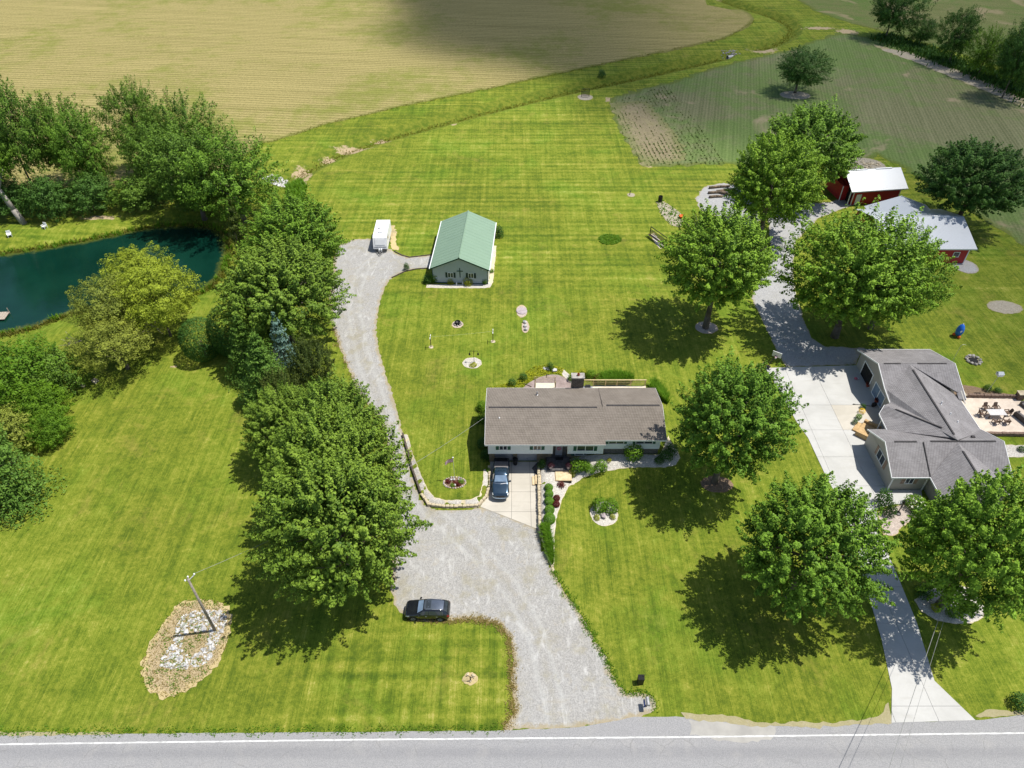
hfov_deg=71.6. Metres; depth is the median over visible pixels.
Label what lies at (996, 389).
patio shrub
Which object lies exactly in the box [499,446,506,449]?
window
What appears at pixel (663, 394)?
bush
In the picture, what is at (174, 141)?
wild tree
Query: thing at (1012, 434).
patio wall
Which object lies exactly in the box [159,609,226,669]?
white rocks
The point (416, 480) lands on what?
timber wall
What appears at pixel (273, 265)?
maple tree
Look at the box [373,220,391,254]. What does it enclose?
camper trailer
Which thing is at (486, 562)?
gravel driveway
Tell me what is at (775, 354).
basketball hoop
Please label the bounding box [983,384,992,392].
patio shrub
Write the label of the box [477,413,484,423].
garden shrub
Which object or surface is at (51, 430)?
bush
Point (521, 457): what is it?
garage door
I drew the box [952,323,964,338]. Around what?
inflatable rocket
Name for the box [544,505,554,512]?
clipped shrub
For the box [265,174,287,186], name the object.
ditch rocks
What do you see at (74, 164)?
wild tree
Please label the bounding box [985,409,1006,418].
patio table
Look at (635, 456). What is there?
garden shrub
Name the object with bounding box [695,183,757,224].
stony pad
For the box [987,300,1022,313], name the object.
stony lawn patch
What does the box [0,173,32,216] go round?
bush
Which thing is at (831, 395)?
front concrete drive
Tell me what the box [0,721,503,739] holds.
verge grass
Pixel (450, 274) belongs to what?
window
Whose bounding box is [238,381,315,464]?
maple tree
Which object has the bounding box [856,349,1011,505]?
gabled house
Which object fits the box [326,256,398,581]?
driveway fringe
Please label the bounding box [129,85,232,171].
wild tree
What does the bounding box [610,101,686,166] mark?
tilled patch
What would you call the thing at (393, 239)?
worn grass strip
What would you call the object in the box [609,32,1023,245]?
row crop field
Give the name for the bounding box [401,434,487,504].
white stone border
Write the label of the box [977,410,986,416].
patio chair
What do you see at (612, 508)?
bed shrub
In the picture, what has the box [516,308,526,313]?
round pad
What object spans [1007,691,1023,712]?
shrub
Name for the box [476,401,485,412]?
garden shrub
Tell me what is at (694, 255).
maple tree
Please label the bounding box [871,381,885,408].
patio door
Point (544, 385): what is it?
side deck
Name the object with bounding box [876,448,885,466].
window
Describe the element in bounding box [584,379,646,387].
deck
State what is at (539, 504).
stone wall
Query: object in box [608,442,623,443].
window
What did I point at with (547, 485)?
clipped shrub
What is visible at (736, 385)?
maple tree
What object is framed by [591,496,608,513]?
bed shrub
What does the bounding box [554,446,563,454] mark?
front door
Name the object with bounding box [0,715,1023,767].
road
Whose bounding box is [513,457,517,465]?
waste bin
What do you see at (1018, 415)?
patio sofa
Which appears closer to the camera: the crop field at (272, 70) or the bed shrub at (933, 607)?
the bed shrub at (933, 607)
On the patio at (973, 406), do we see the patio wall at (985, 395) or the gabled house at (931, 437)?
the patio wall at (985, 395)
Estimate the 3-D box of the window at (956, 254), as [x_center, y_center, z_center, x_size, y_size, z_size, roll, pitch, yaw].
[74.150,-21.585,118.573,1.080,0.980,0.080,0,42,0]
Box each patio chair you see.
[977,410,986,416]
[981,402,990,409]
[991,402,1000,408]
[991,418,1001,424]
[1002,418,1010,424]
[1004,408,1013,416]
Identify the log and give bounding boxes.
[708,191,725,193]
[709,185,729,188]
[709,195,722,197]
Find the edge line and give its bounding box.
[0,732,1023,744]
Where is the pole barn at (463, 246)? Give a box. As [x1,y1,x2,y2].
[429,210,496,283]
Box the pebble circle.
[516,305,526,316]
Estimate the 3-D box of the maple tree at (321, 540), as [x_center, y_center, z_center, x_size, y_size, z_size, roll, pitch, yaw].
[-16.208,14.009,67.591,17.493,19.116,15.662,0,42,0]
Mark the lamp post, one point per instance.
(898, 513)
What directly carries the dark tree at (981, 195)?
on the ground at (148, 510)
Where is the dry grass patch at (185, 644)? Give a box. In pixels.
[140,599,232,699]
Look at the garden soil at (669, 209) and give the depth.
132.37 m
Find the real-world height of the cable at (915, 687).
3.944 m
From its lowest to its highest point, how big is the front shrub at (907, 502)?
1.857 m
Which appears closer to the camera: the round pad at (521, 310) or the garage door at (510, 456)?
the garage door at (510, 456)
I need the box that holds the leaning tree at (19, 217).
[0,132,27,224]
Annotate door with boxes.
[495,454,512,460]
[517,454,536,460]
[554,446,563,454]
[854,194,861,204]
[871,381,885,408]
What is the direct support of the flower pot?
on the front porch
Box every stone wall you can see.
[420,465,491,508]
[537,467,553,571]
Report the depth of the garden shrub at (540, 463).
84.68 m
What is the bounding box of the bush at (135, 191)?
[103,170,168,211]
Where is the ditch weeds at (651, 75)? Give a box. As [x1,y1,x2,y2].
[288,0,796,182]
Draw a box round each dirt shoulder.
[0,731,125,736]
[681,703,891,728]
[976,709,1023,717]
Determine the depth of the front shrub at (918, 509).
80.18 m
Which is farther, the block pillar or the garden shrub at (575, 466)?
the block pillar
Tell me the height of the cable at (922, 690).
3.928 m
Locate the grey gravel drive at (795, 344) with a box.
[752,200,864,366]
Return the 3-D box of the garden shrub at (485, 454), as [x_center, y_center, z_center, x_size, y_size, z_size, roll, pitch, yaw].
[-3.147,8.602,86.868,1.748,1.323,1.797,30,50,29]
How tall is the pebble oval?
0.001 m
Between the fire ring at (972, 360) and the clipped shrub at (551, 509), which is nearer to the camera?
the clipped shrub at (551, 509)
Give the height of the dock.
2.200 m
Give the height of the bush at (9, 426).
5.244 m
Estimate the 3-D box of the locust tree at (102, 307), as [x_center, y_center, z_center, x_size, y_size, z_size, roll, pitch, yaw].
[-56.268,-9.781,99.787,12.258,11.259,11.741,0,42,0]
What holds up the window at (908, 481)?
in the gabled house at (931, 437)
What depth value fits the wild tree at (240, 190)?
121.47 m
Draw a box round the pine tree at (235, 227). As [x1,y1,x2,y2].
[226,198,264,276]
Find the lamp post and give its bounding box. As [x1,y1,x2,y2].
[895,501,904,515]
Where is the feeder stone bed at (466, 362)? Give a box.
[462,357,481,367]
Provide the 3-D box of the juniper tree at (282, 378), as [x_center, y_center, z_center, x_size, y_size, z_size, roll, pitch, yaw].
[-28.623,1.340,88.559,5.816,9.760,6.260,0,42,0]
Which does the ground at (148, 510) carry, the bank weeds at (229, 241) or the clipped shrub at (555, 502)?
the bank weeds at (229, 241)
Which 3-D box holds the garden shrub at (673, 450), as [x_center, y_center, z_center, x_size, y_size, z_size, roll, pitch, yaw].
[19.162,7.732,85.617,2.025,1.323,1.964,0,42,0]
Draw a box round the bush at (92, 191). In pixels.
[63,170,117,217]
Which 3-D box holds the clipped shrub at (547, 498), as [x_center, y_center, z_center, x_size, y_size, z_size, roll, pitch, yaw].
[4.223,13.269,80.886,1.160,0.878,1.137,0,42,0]
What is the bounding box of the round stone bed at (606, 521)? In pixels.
[590,502,617,525]
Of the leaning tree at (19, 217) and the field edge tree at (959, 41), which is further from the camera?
the field edge tree at (959, 41)
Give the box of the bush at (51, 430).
[19,406,76,451]
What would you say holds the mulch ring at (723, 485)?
on the ground at (148, 510)
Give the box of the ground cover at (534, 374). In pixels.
[486,364,563,391]
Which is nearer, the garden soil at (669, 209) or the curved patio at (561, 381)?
the curved patio at (561, 381)
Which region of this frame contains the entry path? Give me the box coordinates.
[878,504,916,535]
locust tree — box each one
[58,311,155,372]
[63,272,155,342]
[91,240,174,304]
[106,257,205,336]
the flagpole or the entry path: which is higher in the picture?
the flagpole
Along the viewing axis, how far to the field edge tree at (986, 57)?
181.94 m
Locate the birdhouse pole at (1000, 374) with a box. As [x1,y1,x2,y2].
[986,372,1004,392]
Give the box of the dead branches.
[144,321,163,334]
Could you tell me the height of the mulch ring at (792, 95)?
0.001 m
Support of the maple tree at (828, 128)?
on the ground at (148, 510)
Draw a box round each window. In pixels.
[447,272,453,277]
[468,273,473,278]
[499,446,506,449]
[533,446,540,449]
[577,446,593,450]
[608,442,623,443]
[635,442,652,443]
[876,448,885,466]
[904,479,914,483]
[952,252,960,256]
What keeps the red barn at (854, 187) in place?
on the ground at (148, 510)
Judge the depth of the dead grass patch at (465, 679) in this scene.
66.42 m
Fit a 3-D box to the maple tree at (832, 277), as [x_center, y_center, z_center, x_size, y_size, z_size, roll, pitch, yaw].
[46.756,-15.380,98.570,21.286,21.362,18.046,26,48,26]
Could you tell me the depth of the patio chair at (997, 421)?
91.12 m
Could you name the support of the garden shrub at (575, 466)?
on the white stone bed at (618, 461)
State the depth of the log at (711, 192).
137.99 m
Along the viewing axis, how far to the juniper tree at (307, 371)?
91.16 m
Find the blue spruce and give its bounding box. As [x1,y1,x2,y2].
[269,311,301,386]
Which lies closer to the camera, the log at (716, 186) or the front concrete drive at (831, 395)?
the front concrete drive at (831, 395)
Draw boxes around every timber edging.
[391,267,428,277]
[394,251,431,257]
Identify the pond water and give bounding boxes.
[0,226,226,332]
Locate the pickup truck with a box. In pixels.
[490,458,510,498]
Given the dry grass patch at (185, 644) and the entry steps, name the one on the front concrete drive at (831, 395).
the entry steps
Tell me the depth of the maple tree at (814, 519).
63.67 m
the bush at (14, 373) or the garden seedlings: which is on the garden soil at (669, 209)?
the garden seedlings
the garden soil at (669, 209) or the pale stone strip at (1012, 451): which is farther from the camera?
the garden soil at (669, 209)
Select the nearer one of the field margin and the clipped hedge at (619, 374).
the clipped hedge at (619, 374)
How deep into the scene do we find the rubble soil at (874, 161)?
148.16 m
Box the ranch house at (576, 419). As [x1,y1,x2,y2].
[485,373,666,461]
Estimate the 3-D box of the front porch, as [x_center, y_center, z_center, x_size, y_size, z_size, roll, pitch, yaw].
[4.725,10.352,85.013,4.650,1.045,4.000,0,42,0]
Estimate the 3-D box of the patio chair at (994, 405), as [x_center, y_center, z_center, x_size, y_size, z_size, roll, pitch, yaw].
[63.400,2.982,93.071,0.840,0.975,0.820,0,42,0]
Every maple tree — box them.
[211,232,356,346]
[233,184,354,283]
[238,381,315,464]
[243,444,432,607]
[258,401,412,525]
[283,363,387,460]
[654,198,781,329]
[668,345,809,484]
[723,122,829,235]
[735,469,918,624]
[755,94,867,189]
[772,194,943,338]
[841,211,962,329]
[893,464,1023,632]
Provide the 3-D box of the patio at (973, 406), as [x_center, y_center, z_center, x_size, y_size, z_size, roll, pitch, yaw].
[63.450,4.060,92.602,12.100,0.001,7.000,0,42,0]
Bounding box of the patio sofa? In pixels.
[1013,410,1023,423]
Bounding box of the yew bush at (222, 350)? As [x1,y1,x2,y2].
[205,303,243,357]
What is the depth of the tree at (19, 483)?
79.56 m
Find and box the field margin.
[873,44,1023,107]
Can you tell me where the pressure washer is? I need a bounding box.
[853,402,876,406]
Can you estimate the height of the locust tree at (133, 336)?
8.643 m
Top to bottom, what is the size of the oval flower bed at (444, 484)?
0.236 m
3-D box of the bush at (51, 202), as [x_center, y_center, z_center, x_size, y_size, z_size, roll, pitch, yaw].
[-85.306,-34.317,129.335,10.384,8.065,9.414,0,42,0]
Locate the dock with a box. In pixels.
[0,308,9,319]
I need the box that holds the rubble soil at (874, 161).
[848,158,885,168]
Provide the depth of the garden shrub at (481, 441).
87.85 m
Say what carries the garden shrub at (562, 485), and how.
on the white stone bed at (618, 461)
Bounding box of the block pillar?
[1016,390,1023,400]
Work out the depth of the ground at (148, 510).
85.22 m
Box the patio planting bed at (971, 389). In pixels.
[954,385,1009,394]
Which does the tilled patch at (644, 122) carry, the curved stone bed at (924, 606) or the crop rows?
the crop rows
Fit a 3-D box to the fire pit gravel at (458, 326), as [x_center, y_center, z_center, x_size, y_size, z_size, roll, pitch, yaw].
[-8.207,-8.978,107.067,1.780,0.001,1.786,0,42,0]
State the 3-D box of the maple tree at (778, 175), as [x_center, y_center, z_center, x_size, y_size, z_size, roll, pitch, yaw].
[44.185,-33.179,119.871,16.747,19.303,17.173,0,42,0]
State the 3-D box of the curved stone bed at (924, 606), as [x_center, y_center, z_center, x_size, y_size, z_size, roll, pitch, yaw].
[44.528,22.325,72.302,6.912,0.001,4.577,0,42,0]
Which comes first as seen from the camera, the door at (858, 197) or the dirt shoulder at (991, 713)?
the dirt shoulder at (991, 713)
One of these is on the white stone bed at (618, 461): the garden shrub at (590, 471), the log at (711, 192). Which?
the garden shrub at (590, 471)
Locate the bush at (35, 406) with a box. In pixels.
[3,376,74,426]
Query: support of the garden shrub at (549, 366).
on the ground at (148, 510)
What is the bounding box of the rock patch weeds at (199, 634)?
[142,596,233,697]
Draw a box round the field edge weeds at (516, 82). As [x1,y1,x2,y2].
[261,20,753,144]
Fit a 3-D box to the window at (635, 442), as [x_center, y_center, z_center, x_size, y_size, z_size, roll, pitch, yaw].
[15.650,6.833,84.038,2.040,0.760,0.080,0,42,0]
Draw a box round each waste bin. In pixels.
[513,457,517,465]
[637,674,644,684]
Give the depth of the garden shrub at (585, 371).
97.99 m
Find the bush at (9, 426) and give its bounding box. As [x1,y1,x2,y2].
[0,401,42,456]
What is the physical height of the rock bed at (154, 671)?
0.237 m
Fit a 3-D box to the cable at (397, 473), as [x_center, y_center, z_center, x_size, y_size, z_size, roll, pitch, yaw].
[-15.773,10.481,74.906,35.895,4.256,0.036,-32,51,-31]
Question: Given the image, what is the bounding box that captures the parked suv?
[405,597,450,621]
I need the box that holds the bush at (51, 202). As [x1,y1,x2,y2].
[12,170,74,221]
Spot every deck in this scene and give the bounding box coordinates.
[534,377,555,387]
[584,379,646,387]
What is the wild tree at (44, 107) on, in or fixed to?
on the ground at (148, 510)
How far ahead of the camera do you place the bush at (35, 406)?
89.14 m
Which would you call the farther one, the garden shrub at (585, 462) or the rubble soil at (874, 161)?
the rubble soil at (874, 161)
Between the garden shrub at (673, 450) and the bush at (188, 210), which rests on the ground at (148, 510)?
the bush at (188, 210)
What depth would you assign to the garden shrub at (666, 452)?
84.52 m
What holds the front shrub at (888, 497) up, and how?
on the ground at (148, 510)
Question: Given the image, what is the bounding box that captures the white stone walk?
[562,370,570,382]
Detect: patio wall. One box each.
[966,393,1016,398]
[987,431,1023,436]
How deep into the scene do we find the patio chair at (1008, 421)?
91.07 m
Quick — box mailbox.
[643,697,649,706]
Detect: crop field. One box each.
[0,0,753,187]
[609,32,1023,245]
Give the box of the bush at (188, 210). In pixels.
[168,178,218,211]
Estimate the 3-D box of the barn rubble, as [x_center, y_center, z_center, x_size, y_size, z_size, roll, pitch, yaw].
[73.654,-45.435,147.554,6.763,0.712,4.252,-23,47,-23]
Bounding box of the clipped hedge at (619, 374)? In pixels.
[596,366,635,385]
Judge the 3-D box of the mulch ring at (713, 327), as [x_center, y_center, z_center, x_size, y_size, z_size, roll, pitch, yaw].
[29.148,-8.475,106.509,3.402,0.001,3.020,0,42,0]
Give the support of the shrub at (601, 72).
on the ground at (148, 510)
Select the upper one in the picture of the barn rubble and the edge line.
the barn rubble
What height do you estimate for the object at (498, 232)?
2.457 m
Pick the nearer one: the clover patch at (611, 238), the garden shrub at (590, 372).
the garden shrub at (590, 372)
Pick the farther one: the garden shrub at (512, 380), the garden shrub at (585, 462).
the garden shrub at (512, 380)
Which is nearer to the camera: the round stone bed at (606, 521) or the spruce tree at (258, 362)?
the round stone bed at (606, 521)
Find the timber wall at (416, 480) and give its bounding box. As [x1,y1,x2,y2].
[402,433,421,492]
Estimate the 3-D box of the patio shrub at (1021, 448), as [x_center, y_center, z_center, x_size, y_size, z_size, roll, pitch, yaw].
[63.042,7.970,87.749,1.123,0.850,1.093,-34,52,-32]
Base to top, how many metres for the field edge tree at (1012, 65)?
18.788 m
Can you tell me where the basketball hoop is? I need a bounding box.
[765,350,781,368]
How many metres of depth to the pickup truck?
82.54 m
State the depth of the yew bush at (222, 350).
97.19 m
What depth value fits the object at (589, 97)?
175.84 m
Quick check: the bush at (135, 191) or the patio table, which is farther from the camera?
the bush at (135, 191)
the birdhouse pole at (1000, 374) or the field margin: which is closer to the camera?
the birdhouse pole at (1000, 374)
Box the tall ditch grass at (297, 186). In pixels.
[283,177,308,222]
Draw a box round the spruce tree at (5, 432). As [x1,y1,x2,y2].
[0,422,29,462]
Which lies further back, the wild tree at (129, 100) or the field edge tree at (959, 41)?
the field edge tree at (959, 41)
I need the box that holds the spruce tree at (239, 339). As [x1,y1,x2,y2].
[224,314,277,391]
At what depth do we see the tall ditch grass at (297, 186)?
138.63 m
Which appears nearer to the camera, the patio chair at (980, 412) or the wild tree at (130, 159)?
the patio chair at (980, 412)
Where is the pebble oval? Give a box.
[522,321,529,332]
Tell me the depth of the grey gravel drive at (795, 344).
108.19 m
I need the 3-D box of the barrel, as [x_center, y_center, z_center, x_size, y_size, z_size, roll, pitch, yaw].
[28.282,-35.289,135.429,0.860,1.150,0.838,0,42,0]
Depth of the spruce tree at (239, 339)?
94.27 m
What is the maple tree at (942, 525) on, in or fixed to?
on the curved stone bed at (924, 606)
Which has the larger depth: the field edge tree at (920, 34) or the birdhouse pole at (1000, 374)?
the field edge tree at (920, 34)
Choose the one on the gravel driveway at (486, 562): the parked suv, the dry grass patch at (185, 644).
the parked suv
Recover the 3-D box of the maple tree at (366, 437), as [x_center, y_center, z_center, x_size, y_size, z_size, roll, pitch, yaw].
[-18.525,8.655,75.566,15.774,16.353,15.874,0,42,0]
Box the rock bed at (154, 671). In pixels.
[140,599,230,696]
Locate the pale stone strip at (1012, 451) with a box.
[1005,445,1023,456]
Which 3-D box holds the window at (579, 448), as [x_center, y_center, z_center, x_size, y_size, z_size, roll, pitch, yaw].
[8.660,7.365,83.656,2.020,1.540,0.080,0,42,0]
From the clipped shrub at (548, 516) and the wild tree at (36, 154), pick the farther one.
the wild tree at (36, 154)
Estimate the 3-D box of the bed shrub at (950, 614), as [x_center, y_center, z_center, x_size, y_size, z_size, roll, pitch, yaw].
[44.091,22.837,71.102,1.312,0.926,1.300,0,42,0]
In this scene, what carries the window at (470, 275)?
in the pole barn at (463, 246)
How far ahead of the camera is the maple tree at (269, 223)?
106.24 m
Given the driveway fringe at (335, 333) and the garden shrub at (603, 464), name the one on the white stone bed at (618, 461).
the garden shrub at (603, 464)
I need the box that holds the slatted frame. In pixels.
[648,226,666,244]
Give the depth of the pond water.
120.55 m
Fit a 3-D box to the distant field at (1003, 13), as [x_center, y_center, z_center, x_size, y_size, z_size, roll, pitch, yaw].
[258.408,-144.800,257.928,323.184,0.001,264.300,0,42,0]
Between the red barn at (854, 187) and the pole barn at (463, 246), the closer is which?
the pole barn at (463, 246)
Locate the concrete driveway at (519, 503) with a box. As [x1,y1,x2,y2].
[480,462,542,528]
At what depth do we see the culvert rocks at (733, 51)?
201.64 m
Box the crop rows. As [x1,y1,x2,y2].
[614,86,723,164]
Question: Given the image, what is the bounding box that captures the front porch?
[532,455,571,484]
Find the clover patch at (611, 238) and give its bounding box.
[598,234,621,244]
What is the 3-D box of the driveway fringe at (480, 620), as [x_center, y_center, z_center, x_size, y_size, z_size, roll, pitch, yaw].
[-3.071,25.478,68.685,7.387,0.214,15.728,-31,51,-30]
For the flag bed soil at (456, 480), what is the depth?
83.48 m
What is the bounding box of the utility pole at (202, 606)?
[184,573,215,630]
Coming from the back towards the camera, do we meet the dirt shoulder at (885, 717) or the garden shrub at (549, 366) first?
the garden shrub at (549, 366)
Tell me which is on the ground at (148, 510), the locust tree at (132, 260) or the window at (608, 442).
the locust tree at (132, 260)
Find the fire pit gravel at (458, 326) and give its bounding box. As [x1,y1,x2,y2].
[452,321,462,327]
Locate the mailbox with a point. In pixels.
(647, 702)
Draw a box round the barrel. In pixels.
[658,195,662,202]
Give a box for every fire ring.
[453,320,461,325]
[964,354,982,365]
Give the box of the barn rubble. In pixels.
[856,159,880,168]
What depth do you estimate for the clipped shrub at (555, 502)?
80.57 m
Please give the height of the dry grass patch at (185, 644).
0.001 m
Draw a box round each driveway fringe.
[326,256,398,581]
[404,612,522,731]
[550,569,658,712]
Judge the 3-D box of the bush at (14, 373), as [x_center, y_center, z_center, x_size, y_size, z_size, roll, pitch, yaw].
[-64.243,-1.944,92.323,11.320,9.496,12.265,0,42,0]
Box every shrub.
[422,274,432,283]
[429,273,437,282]
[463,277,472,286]
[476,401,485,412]
[476,437,486,449]
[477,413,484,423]
[479,449,489,461]
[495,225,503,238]
[507,378,515,386]
[519,372,527,380]
[537,459,545,468]
[543,512,555,523]
[544,483,552,490]
[544,489,553,496]
[544,496,553,504]
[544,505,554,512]
[546,362,553,371]
[552,500,559,507]
[553,495,559,500]
[557,481,564,488]
[570,457,584,473]
[579,459,590,471]
[580,368,587,376]
[584,464,595,474]
[586,369,595,378]
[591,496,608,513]
[594,459,607,472]
[597,69,605,77]
[602,497,618,513]
[624,443,643,462]
[654,456,664,464]
[658,449,673,462]
[664,442,678,455]
[874,488,893,508]
[882,502,899,518]
[903,494,925,510]
[909,506,926,517]
[911,582,935,600]
[930,603,939,612]
[945,607,959,618]
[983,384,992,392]
[993,388,1002,393]
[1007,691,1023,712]
[1016,446,1023,452]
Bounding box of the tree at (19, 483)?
[0,434,69,530]
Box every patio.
[523,374,570,387]
[962,398,1023,431]
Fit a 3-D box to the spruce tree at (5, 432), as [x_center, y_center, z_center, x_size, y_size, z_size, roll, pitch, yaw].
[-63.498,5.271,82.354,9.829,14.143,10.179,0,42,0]
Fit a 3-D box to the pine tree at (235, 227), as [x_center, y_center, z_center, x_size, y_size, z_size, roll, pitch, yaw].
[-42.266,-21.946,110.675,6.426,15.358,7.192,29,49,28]
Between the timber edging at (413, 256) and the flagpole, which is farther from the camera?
the timber edging at (413, 256)
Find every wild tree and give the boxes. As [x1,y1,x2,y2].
[0,74,53,191]
[6,89,103,180]
[39,96,118,190]
[89,74,161,154]
[112,112,186,187]
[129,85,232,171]
[133,115,252,220]
[171,119,288,223]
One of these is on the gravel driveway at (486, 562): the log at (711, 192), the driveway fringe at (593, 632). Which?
the driveway fringe at (593, 632)
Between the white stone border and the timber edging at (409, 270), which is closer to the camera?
the white stone border
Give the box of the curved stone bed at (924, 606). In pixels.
[914,586,983,623]
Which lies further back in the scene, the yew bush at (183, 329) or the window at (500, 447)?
the yew bush at (183, 329)
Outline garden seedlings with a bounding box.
[657,199,681,225]
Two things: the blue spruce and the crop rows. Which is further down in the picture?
the blue spruce
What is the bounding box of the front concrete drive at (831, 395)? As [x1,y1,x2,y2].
[766,365,974,722]
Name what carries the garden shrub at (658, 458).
on the white stone bed at (618, 461)
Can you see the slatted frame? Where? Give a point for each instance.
(655, 238)
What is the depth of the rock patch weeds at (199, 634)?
68.61 m
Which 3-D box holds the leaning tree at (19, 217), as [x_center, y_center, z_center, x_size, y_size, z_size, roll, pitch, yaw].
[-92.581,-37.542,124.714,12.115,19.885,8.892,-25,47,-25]
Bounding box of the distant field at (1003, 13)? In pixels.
[798,0,1023,73]
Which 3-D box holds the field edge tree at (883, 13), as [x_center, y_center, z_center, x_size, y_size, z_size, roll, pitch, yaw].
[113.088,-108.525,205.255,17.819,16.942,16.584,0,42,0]
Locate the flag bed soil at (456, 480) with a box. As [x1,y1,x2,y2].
[445,477,463,487]
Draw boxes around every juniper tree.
[256,363,304,414]
[286,327,334,392]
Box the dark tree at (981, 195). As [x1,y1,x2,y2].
[911,134,1023,219]
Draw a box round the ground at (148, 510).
[0,0,1023,733]
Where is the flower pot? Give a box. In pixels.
[548,461,554,468]
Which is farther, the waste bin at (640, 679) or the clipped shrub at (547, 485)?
the clipped shrub at (547, 485)
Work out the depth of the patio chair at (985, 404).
93.09 m
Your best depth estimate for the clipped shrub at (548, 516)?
78.61 m
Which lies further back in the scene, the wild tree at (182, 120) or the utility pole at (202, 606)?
the wild tree at (182, 120)
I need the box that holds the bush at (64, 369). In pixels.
[17,345,92,399]
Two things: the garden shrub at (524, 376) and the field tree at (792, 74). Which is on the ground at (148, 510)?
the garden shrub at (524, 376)
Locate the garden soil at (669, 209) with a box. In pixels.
[656,201,682,226]
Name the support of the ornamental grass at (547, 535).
on the ground at (148, 510)
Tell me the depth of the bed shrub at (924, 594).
72.48 m
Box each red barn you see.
[826,167,908,205]
[853,196,976,262]
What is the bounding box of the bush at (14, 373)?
[0,331,68,409]
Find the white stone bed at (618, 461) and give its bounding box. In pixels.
[540,436,679,565]
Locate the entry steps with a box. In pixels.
[852,419,881,439]
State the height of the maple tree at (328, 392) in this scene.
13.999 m
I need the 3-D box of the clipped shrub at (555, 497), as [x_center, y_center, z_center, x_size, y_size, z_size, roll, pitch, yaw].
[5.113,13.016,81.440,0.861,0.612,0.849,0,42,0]
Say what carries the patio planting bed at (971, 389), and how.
on the ground at (148, 510)
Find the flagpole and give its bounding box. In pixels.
[445,457,454,477]
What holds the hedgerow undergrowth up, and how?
on the ground at (148, 510)
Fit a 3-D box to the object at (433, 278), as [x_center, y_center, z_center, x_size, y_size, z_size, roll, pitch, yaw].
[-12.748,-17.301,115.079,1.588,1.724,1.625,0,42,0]
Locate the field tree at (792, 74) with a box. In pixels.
[777,44,836,92]
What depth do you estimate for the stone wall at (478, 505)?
81.31 m
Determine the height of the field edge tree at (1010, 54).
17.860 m
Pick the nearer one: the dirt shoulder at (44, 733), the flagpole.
the dirt shoulder at (44, 733)
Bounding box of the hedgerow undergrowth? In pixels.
[868,31,1023,106]
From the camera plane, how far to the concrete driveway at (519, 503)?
82.22 m
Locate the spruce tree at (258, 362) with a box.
[235,331,296,414]
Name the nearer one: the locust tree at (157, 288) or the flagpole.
the flagpole
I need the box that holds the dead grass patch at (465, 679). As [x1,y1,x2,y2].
[462,672,477,684]
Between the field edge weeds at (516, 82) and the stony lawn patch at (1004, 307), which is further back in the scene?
the field edge weeds at (516, 82)
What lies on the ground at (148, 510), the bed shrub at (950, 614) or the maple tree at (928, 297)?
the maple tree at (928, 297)
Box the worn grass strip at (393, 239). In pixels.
[390,225,398,249]
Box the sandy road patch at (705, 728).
[689,720,775,742]
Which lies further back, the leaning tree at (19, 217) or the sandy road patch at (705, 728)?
the leaning tree at (19, 217)
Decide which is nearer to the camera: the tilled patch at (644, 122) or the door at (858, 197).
the door at (858, 197)
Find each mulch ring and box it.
[695,322,717,333]
[700,476,732,492]
[780,91,810,98]
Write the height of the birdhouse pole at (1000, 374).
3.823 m
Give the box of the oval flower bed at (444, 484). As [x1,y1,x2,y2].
[443,476,466,488]
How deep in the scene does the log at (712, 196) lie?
136.75 m
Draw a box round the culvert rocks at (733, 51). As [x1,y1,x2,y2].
[721,50,739,58]
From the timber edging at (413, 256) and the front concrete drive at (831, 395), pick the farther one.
the timber edging at (413, 256)
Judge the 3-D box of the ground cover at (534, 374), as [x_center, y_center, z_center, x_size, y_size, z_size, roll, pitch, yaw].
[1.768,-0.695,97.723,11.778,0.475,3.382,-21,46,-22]
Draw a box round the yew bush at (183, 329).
[177,316,223,362]
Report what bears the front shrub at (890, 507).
on the ground at (148, 510)
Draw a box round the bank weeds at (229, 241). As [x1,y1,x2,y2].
[0,218,235,338]
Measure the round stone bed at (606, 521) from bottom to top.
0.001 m
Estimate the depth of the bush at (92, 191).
129.73 m
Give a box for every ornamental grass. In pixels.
[537,520,557,564]
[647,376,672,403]
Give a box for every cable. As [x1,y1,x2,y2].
[196,417,484,572]
[889,491,983,767]
[900,612,946,766]
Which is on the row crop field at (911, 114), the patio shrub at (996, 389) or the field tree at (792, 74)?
the field tree at (792, 74)
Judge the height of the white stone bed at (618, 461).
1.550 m
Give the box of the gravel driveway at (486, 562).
[328,239,655,729]
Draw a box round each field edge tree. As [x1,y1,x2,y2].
[869,0,937,35]
[905,16,939,42]
[931,4,987,60]
[963,21,1011,74]
[992,17,1023,97]
[994,25,1023,86]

